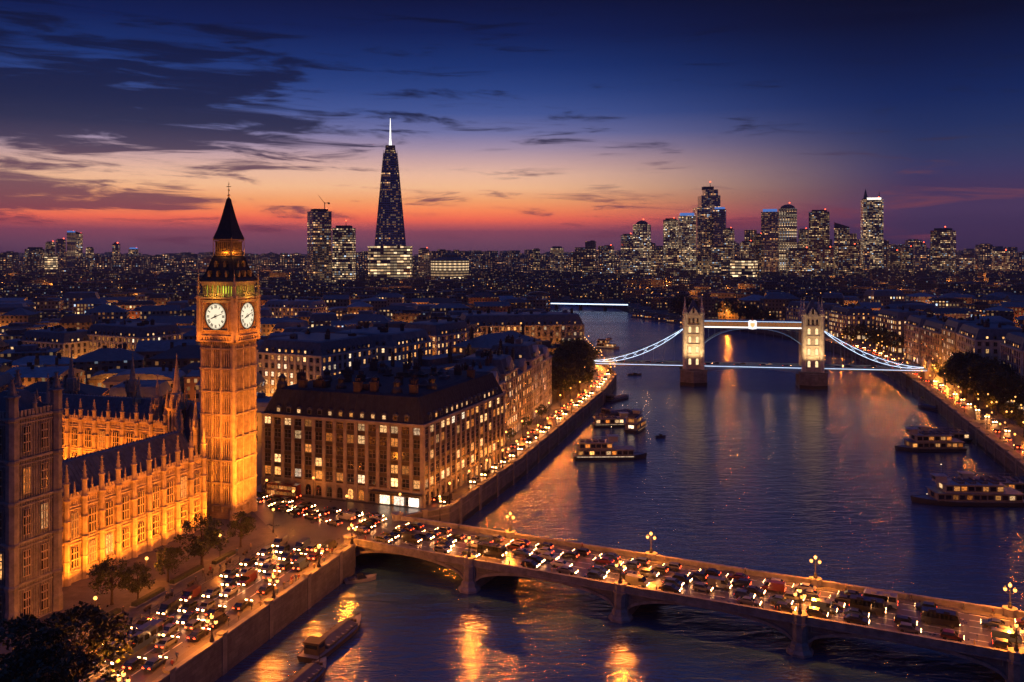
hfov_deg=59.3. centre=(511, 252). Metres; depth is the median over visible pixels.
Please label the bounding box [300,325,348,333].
city building
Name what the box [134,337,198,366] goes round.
city building
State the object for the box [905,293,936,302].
city building
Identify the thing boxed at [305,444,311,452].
window
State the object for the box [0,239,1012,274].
distant buildings
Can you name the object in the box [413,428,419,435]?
window
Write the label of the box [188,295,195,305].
city building
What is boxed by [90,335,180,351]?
windows
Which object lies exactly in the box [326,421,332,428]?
window
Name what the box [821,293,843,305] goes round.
city building
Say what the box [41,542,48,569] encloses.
window
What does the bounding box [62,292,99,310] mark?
city building
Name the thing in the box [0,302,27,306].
city building
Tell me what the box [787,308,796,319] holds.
windows
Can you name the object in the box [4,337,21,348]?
city building
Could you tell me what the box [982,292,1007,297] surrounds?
city building
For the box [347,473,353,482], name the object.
window
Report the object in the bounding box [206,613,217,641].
street lamp
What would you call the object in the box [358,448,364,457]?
window
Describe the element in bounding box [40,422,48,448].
window
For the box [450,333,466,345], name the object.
windows
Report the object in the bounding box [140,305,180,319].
city building
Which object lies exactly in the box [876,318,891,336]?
windows
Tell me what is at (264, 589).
car
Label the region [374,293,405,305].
city building
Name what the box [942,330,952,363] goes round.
windows
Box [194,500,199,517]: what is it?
window
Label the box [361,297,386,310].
city building
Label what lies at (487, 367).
terrace house
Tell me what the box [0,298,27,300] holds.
city building
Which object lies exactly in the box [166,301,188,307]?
city building
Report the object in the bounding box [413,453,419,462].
window
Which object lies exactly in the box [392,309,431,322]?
city building
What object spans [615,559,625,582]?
street lamp
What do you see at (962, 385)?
tree
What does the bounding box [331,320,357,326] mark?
city building
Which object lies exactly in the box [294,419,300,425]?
window
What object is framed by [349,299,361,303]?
city building
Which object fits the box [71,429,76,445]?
window
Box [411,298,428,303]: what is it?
city building
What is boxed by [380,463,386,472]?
window
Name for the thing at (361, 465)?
window
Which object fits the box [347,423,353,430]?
window
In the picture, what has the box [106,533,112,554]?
window
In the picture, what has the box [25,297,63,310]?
city building
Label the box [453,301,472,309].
city building
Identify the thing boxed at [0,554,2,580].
window
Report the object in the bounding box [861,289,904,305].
city building
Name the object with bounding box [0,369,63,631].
palace tower
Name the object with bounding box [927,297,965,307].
city building
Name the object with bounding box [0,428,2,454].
window
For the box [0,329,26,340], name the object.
city building
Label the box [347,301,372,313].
city building
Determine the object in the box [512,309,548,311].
city building
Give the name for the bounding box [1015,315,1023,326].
city building
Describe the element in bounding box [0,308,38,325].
city building
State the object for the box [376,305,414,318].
city building
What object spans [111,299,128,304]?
city building
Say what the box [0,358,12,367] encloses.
city building
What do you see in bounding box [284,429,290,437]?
window
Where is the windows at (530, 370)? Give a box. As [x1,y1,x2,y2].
[522,370,531,414]
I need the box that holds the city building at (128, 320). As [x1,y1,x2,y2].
[111,319,144,320]
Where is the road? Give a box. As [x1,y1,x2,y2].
[87,314,1023,681]
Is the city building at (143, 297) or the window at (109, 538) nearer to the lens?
the window at (109, 538)
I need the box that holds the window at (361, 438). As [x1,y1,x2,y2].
[357,435,364,444]
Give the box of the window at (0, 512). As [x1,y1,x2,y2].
[0,512,1,538]
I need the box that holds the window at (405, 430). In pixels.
[402,427,408,434]
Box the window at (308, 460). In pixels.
[305,456,311,465]
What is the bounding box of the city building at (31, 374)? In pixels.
[5,362,85,385]
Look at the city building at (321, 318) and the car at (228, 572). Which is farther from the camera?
the city building at (321, 318)
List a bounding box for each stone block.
[19,325,89,358]
[87,319,183,351]
[257,329,376,395]
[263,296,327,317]
[335,321,432,362]
[360,351,412,368]
[404,316,468,355]
[412,343,470,369]
[451,323,542,354]
[458,307,584,344]
[459,318,481,337]
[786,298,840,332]
[829,303,875,338]
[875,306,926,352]
[904,310,954,363]
[920,315,963,371]
[941,313,1000,368]
[956,318,1021,392]
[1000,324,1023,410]
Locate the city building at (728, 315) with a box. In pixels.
[718,298,737,318]
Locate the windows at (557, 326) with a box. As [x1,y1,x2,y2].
[520,326,581,344]
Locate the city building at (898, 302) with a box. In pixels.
[890,301,919,303]
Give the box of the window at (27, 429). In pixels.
[23,425,30,452]
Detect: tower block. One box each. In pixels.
[25,247,44,260]
[44,256,57,269]
[45,241,54,256]
[55,238,65,266]
[67,231,74,267]
[75,231,82,257]
[86,247,93,268]
[112,242,119,258]
[129,247,138,257]
[307,208,331,282]
[332,220,355,282]
[418,247,428,276]
[533,248,539,269]
[550,246,563,272]
[582,260,592,277]
[603,245,613,272]
[621,233,632,275]
[633,219,650,272]
[651,249,662,272]
[663,217,678,269]
[666,249,679,275]
[678,213,695,270]
[693,181,719,271]
[696,255,709,277]
[712,246,730,276]
[713,207,725,247]
[723,227,733,260]
[730,258,756,277]
[740,240,752,257]
[754,233,760,272]
[761,209,778,272]
[778,202,796,271]
[786,247,811,277]
[798,228,808,249]
[809,209,829,270]
[816,246,834,276]
[834,222,849,267]
[838,243,858,275]
[861,189,882,268]
[863,250,869,274]
[887,250,899,269]
[902,246,912,271]
[913,242,925,272]
[930,226,955,273]
[959,254,974,271]
[992,248,1009,271]
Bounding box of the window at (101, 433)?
[99,431,104,448]
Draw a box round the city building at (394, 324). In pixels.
[369,321,406,327]
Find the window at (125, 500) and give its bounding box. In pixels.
[122,495,128,520]
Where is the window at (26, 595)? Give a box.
[23,590,30,615]
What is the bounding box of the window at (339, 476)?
[336,472,342,481]
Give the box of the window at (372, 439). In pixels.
[368,436,375,445]
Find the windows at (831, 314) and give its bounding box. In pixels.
[831,314,840,330]
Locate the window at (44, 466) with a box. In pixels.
[41,462,48,488]
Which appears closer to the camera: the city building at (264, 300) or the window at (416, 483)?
the window at (416, 483)
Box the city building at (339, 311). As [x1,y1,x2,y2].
[328,306,346,319]
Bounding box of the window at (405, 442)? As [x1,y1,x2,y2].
[402,439,408,447]
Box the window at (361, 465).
[358,461,364,470]
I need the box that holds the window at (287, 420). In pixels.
[284,418,290,425]
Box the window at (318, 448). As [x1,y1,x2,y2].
[315,444,321,453]
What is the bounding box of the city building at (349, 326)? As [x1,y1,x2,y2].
[341,323,363,329]
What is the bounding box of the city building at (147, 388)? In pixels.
[109,380,171,398]
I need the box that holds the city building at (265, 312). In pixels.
[260,308,272,317]
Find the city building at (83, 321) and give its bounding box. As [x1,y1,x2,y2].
[59,314,97,329]
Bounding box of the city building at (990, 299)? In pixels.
[970,295,1003,303]
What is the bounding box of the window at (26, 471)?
[23,466,30,494]
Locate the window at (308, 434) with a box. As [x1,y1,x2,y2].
[305,431,311,439]
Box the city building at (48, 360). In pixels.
[12,353,74,366]
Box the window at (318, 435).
[315,432,321,440]
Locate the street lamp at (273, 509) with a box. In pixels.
[272,508,274,532]
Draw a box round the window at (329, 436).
[326,432,332,441]
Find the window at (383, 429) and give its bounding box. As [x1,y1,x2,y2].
[379,425,386,432]
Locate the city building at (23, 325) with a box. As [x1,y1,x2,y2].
[0,322,52,331]
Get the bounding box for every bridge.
[342,511,1023,681]
[551,302,629,309]
[590,296,933,389]
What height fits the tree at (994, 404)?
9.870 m
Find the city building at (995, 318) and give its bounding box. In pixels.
[971,316,1017,326]
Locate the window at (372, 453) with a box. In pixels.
[369,449,375,458]
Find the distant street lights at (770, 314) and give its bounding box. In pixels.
[44,277,1021,422]
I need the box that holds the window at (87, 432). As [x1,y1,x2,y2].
[85,430,90,447]
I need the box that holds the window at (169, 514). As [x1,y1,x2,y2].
[167,510,172,530]
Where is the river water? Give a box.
[215,304,1023,681]
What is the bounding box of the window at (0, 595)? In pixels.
[0,595,1,620]
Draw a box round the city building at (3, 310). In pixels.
[0,306,36,314]
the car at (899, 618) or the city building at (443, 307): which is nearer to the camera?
the car at (899, 618)
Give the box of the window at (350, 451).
[347,447,353,456]
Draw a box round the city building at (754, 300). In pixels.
[736,295,762,319]
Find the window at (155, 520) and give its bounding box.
[152,516,159,535]
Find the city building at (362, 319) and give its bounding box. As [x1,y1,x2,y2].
[350,314,393,326]
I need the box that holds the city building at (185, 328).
[178,325,195,332]
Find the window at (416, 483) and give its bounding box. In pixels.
[413,480,419,489]
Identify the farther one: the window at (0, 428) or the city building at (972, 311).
the city building at (972, 311)
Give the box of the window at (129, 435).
[127,433,132,442]
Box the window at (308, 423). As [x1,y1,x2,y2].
[305,420,311,426]
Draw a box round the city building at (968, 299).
[937,293,971,303]
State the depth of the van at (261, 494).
259.90 m
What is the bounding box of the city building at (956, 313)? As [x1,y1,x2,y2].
[924,308,970,318]
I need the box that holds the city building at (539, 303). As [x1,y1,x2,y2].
[521,296,547,308]
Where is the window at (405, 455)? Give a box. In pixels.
[402,452,408,461]
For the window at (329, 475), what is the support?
in the corner block at (418, 436)
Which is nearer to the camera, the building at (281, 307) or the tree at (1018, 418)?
the tree at (1018, 418)
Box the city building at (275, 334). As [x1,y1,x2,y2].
[268,331,304,338]
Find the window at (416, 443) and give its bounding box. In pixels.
[413,440,419,448]
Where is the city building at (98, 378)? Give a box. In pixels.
[88,366,128,386]
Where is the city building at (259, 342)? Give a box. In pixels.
[257,339,263,351]
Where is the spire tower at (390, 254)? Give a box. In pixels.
[368,118,412,280]
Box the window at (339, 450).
[336,446,342,455]
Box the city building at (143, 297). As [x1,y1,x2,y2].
[137,293,153,299]
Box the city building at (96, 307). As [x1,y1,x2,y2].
[86,303,107,311]
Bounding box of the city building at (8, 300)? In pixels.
[0,300,21,302]
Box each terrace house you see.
[448,356,505,440]
[458,348,518,441]
[492,334,543,418]
[493,346,532,431]
[529,337,551,408]
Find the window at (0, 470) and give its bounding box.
[0,470,2,496]
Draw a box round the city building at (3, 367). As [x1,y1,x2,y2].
[0,364,9,371]
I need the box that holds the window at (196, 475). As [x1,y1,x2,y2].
[194,471,199,494]
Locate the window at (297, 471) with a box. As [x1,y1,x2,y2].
[294,468,300,476]
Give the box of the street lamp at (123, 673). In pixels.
[117,670,129,681]
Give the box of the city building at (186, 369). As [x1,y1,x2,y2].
[179,362,199,373]
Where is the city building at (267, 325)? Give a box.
[260,318,301,335]
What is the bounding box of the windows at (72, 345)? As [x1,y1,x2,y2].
[22,342,85,358]
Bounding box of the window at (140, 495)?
[137,490,144,514]
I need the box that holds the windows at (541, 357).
[534,357,541,405]
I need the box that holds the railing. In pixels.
[81,546,259,650]
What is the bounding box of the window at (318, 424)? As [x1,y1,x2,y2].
[315,420,321,427]
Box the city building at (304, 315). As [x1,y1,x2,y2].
[288,311,310,323]
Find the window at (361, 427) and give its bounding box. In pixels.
[357,424,364,430]
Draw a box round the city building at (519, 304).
[503,299,531,311]
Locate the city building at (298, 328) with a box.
[283,325,307,331]
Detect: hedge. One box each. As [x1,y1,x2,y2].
[88,608,121,631]
[129,587,165,607]
[168,565,203,584]
[210,550,235,565]
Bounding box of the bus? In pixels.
[265,481,300,499]
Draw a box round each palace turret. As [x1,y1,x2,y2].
[45,374,49,402]
[63,347,79,393]
[125,352,140,396]
[133,377,143,405]
[151,375,162,419]
[165,353,187,431]
[189,393,199,454]
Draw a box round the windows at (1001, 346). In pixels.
[1001,346,1017,374]
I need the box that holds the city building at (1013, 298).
[1003,295,1023,301]
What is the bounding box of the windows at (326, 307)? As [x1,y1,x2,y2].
[272,307,326,317]
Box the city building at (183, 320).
[146,316,195,325]
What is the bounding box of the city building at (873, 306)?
[856,302,881,310]
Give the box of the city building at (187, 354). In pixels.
[148,342,199,368]
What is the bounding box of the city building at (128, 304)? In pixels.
[118,300,155,309]
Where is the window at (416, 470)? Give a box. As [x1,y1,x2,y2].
[413,466,419,475]
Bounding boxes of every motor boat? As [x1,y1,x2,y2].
[344,573,375,583]
[627,372,641,374]
[655,434,665,437]
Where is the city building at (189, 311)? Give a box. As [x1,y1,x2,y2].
[181,305,195,315]
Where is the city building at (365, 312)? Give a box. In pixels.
[358,311,372,313]
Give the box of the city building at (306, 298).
[297,297,322,299]
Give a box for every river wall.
[152,543,355,681]
[403,374,616,523]
[551,299,897,380]
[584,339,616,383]
[898,372,1023,476]
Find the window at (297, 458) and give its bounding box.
[294,455,300,464]
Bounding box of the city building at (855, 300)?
[844,296,859,305]
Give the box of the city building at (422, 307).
[412,304,435,310]
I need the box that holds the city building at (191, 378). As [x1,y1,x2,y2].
[183,370,199,400]
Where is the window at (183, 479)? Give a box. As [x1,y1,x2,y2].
[181,476,186,498]
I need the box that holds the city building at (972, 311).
[964,308,982,316]
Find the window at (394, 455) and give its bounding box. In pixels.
[391,451,397,460]
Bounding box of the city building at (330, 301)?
[323,295,348,311]
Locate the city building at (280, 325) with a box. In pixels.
[273,320,309,332]
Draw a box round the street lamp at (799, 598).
[794,588,805,613]
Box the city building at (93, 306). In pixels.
[84,303,117,312]
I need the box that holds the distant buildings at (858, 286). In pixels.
[0,267,1023,314]
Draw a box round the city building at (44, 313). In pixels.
[36,309,75,321]
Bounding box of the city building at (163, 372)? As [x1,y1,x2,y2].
[102,364,185,395]
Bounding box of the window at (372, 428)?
[368,424,375,431]
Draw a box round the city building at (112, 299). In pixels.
[100,297,135,302]
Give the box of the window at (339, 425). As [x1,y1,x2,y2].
[336,422,342,429]
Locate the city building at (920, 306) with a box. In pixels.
[904,303,936,310]
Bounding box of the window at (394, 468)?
[391,464,397,473]
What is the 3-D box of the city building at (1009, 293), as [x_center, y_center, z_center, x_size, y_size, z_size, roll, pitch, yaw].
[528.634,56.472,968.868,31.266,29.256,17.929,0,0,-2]
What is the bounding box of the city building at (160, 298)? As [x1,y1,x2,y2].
[148,293,170,304]
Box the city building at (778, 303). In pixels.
[760,293,800,322]
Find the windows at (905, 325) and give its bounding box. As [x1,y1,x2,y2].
[905,325,914,353]
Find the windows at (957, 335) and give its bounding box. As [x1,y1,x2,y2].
[957,335,972,352]
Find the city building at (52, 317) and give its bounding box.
[40,315,61,321]
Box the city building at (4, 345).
[0,339,9,351]
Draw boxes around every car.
[96,675,117,681]
[122,657,145,670]
[131,617,154,628]
[142,656,167,670]
[155,636,178,649]
[158,616,173,625]
[161,623,179,636]
[176,612,198,624]
[178,600,197,611]
[184,619,204,630]
[187,628,209,640]
[196,599,215,611]
[202,586,220,598]
[205,605,225,616]
[220,567,238,577]
[220,586,239,597]
[221,576,239,585]
[232,599,252,610]
[236,567,254,576]
[240,556,257,565]
[255,555,271,565]
[257,497,263,503]
[257,546,272,555]
[257,584,274,594]
[258,563,275,572]
[262,570,280,579]
[267,498,282,503]
[268,503,280,510]
[275,544,289,553]
[277,561,292,570]
[278,505,291,512]
[278,551,294,560]
[279,497,292,503]
[287,508,302,515]
[290,553,306,561]
[292,505,306,510]
[299,501,315,508]
[303,513,319,519]
[305,510,320,515]
[306,544,320,551]
[308,552,322,560]
[316,509,328,516]
[324,506,340,512]
[326,519,342,526]
[348,510,362,517]
[352,526,369,533]
[358,521,375,528]
[361,518,378,524]
[366,511,383,517]
[369,514,386,521]
[375,534,391,542]
[381,531,398,539]
[392,528,404,534]
[396,525,413,531]
[406,522,423,529]
[418,532,433,540]
[422,529,440,536]
[433,544,451,552]
[434,540,453,547]
[436,526,450,533]
[437,535,455,542]
[449,533,464,540]
[461,549,479,556]
[467,540,479,547]
[470,476,479,482]
[481,469,489,475]
[492,463,500,467]
[492,534,503,542]
[500,457,509,462]
[506,542,523,548]
[510,538,529,546]
[512,548,532,556]
[521,559,539,568]
[526,554,544,563]
[533,547,553,553]
[536,542,553,548]
[538,552,558,560]
[551,559,571,566]
[556,565,577,574]
[561,551,578,559]
[573,547,589,556]
[587,570,606,579]
[588,565,609,573]
[593,556,613,563]
[599,552,619,561]
[604,563,625,572]
[621,560,639,569]
[621,571,638,578]
[632,557,649,565]
[639,567,658,577]
[650,565,667,574]
[658,582,681,592]
[663,577,683,586]
[664,562,681,570]
[672,573,691,583]
[688,571,707,580]
[692,582,712,592]
[699,568,720,575]
[726,572,748,579]
[731,578,750,585]
[734,588,754,597]
[737,596,761,606]
[742,585,765,595]
[763,577,783,582]
[768,595,792,604]
[774,601,795,612]
[783,591,803,601]
[792,583,815,590]
[797,589,819,597]
[806,606,827,618]
[824,597,844,608]
[829,594,849,604]
[838,590,861,595]
[844,607,868,617]
[844,613,869,625]
[894,614,916,625]
[898,621,920,634]
[915,601,936,610]
[940,628,963,641]
[981,618,1007,626]
[992,637,1014,648]
[996,625,1020,636]
[1015,617,1023,626]
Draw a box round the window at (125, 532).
[122,527,129,548]
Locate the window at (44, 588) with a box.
[40,583,48,610]
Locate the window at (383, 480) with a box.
[379,477,386,485]
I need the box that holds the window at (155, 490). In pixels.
[152,485,158,509]
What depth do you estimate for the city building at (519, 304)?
853.47 m
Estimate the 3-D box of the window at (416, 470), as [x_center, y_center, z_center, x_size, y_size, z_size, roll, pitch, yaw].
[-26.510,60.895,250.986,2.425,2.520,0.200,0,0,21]
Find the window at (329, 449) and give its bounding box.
[326,445,332,454]
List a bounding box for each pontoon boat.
[631,312,642,317]
[641,314,654,318]
[653,315,666,320]
[665,317,679,322]
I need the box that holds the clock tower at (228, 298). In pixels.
[194,186,261,520]
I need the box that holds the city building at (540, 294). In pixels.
[526,291,550,311]
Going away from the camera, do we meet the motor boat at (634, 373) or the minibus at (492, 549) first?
the minibus at (492, 549)
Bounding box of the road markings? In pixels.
[88,552,303,681]
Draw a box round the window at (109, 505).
[105,500,112,526]
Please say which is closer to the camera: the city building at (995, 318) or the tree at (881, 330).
the tree at (881, 330)
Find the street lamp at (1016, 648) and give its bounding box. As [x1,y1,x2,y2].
[1009,622,1023,651]
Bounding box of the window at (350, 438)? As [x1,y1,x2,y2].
[347,434,353,443]
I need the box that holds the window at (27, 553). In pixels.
[23,549,30,577]
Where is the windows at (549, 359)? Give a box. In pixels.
[546,359,550,396]
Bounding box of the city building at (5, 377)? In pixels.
[0,372,13,391]
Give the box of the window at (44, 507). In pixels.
[40,502,47,529]
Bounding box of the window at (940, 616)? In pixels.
[936,613,942,618]
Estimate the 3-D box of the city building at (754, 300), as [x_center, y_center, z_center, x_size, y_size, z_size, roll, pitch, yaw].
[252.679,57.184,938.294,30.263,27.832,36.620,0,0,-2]
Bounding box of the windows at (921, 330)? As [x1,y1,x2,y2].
[921,330,936,361]
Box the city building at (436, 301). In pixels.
[428,298,455,304]
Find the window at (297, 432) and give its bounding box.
[294,430,300,438]
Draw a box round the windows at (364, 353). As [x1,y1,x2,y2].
[259,350,374,392]
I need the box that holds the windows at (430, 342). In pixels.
[406,342,430,362]
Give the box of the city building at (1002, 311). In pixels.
[985,305,1013,321]
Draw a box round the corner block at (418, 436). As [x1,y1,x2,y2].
[261,358,505,507]
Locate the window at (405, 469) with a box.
[402,465,408,474]
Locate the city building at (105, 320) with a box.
[98,318,120,323]
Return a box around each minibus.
[477,541,506,557]
[849,594,885,615]
[862,589,897,608]
[921,606,959,628]
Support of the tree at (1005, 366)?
on the ground
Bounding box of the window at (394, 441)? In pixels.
[390,438,397,446]
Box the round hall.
[430,253,468,278]
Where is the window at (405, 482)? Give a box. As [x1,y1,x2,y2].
[402,479,408,488]
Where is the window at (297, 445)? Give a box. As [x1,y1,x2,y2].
[295,443,300,451]
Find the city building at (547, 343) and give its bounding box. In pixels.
[542,340,560,354]
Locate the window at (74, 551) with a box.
[71,546,79,568]
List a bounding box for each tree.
[0,613,79,681]
[0,638,101,681]
[12,600,140,681]
[86,557,138,604]
[120,562,155,598]
[154,545,189,581]
[173,513,229,567]
[227,511,256,547]
[506,428,516,440]
[522,416,532,425]
[535,404,547,418]
[550,345,580,357]
[551,351,564,361]
[552,360,585,398]
[552,362,577,399]
[556,340,587,358]
[567,340,595,356]
[569,360,593,390]
[570,337,599,361]
[572,351,595,382]
[572,358,596,389]
[580,350,596,367]
[666,296,686,314]
[675,296,690,308]
[676,297,694,309]
[714,299,734,318]
[724,300,737,318]
[729,302,740,319]
[737,304,754,316]
[738,304,758,319]
[752,308,762,319]
[758,309,778,319]
[839,324,862,343]
[852,323,869,340]
[863,324,875,344]
[867,329,880,343]
[868,329,888,349]
[873,325,884,340]
[878,331,903,352]
[931,362,942,376]
[938,352,975,394]
[938,354,977,396]
[947,350,986,390]
[950,362,984,402]
[955,356,1009,403]
[965,365,1004,407]
[966,387,976,395]
[973,361,1012,403]
[973,389,985,406]
[975,369,1023,413]
[977,364,1020,396]
[979,377,1014,409]
[985,393,1004,414]
[991,378,1023,412]
[998,402,1019,423]
[1010,409,1023,427]
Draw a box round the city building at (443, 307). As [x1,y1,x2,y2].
[430,303,469,314]
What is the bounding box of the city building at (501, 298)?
[499,296,517,301]
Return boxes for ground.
[102,289,1023,643]
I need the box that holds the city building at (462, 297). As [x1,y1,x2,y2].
[447,293,470,303]
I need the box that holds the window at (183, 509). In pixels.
[181,505,186,524]
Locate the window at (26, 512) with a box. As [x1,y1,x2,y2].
[23,508,30,535]
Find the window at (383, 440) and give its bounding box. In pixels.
[379,437,386,445]
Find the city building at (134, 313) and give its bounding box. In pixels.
[129,307,140,318]
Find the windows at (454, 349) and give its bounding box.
[453,342,540,352]
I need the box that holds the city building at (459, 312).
[447,310,483,315]
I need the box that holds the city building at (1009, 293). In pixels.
[984,292,1017,295]
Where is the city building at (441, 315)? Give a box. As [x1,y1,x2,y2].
[432,312,459,319]
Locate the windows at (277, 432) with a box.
[265,396,502,505]
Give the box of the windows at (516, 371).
[508,371,516,425]
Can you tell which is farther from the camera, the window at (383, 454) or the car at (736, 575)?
the window at (383, 454)
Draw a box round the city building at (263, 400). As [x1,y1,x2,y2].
[257,393,271,442]
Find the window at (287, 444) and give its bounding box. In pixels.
[285,442,290,450]
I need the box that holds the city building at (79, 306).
[72,298,110,313]
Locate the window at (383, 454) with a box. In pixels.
[380,450,386,459]
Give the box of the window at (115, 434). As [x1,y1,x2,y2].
[113,432,118,446]
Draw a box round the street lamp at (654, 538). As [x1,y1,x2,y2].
[646,531,655,552]
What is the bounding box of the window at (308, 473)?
[305,469,311,478]
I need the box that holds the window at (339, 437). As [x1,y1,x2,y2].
[336,433,342,442]
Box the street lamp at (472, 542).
[464,535,473,556]
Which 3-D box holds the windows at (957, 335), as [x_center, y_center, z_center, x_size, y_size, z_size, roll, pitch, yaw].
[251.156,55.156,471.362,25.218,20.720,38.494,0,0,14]
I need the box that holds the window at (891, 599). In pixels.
[889,597,895,602]
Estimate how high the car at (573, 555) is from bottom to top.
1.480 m
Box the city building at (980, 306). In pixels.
[963,302,995,313]
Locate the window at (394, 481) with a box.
[390,478,397,486]
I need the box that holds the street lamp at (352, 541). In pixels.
[347,523,355,543]
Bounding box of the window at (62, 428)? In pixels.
[62,428,63,444]
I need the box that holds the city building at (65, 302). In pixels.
[28,298,67,310]
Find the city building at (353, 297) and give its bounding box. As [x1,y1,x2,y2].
[344,293,359,304]
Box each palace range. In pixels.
[31,391,192,459]
[62,428,206,586]
[174,400,199,442]
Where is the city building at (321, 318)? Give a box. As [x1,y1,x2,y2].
[309,312,338,326]
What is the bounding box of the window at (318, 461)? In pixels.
[315,457,321,466]
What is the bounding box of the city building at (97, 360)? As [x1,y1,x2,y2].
[73,343,144,384]
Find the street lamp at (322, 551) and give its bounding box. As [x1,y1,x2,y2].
[314,544,323,567]
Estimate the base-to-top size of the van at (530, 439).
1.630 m
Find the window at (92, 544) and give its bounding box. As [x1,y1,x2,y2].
[88,539,96,561]
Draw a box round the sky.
[0,0,1023,255]
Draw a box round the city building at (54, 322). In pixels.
[35,319,60,325]
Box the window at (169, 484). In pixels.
[167,480,172,503]
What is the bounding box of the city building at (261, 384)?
[195,372,265,401]
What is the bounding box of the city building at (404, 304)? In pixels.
[390,303,415,305]
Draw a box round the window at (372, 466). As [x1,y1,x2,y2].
[369,462,375,471]
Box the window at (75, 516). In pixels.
[70,512,79,539]
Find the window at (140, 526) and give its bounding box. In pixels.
[137,521,144,541]
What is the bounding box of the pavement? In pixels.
[0,313,1023,681]
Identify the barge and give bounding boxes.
[275,647,326,681]
[297,613,360,662]
[598,408,632,415]
[606,394,628,402]
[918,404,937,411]
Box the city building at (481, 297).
[467,292,499,303]
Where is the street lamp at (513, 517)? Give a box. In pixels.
[506,511,514,531]
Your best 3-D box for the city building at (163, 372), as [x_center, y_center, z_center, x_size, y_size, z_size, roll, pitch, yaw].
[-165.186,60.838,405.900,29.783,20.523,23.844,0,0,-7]
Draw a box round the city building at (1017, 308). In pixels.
[1000,302,1023,321]
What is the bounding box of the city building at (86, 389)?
[24,374,109,395]
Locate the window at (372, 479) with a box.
[369,475,375,484]
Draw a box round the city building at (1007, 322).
[990,319,1015,326]
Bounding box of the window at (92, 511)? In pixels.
[88,506,95,532]
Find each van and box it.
[157,597,179,614]
[180,584,201,600]
[205,612,228,628]
[237,570,256,585]
[257,489,267,497]
[272,534,288,546]
[292,557,309,570]
[293,537,309,550]
[321,539,337,550]
[337,511,355,521]
[401,531,421,543]
[439,492,451,502]
[473,534,492,542]
[505,446,511,452]
[526,436,533,442]
[537,422,544,427]
[625,573,649,586]
[707,575,731,589]
[761,579,785,593]
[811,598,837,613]
[991,627,1021,643]
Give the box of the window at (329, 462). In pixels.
[326,458,332,467]
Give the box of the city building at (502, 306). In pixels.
[472,301,510,311]
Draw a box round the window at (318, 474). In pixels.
[315,470,321,479]
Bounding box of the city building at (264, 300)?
[260,296,279,304]
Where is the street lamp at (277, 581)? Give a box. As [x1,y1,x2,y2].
[268,573,278,598]
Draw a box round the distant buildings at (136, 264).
[0,230,1023,274]
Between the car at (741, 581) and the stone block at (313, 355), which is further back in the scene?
the stone block at (313, 355)
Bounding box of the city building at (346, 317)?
[340,314,358,320]
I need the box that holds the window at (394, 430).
[390,426,397,433]
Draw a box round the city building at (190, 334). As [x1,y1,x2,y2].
[183,328,195,339]
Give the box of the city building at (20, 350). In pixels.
[0,341,63,360]
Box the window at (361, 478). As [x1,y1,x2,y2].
[358,474,364,483]
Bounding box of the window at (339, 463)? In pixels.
[336,459,342,468]
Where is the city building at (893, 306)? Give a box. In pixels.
[880,304,904,308]
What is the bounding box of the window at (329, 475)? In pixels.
[325,471,332,480]
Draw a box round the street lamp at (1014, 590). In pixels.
[1003,582,1016,608]
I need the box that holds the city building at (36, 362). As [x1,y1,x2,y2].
[18,356,75,367]
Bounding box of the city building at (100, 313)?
[85,305,128,320]
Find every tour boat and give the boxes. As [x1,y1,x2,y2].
[572,427,646,459]
[591,411,628,427]
[595,337,619,348]
[624,409,646,433]
[894,428,967,451]
[910,473,1023,506]
[917,425,972,442]
[958,471,1023,495]
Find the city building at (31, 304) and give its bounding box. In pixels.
[1,301,35,308]
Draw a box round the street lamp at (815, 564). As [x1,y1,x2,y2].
[810,554,820,578]
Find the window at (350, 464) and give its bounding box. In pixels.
[347,460,353,469]
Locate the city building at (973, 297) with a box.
[963,294,975,302]

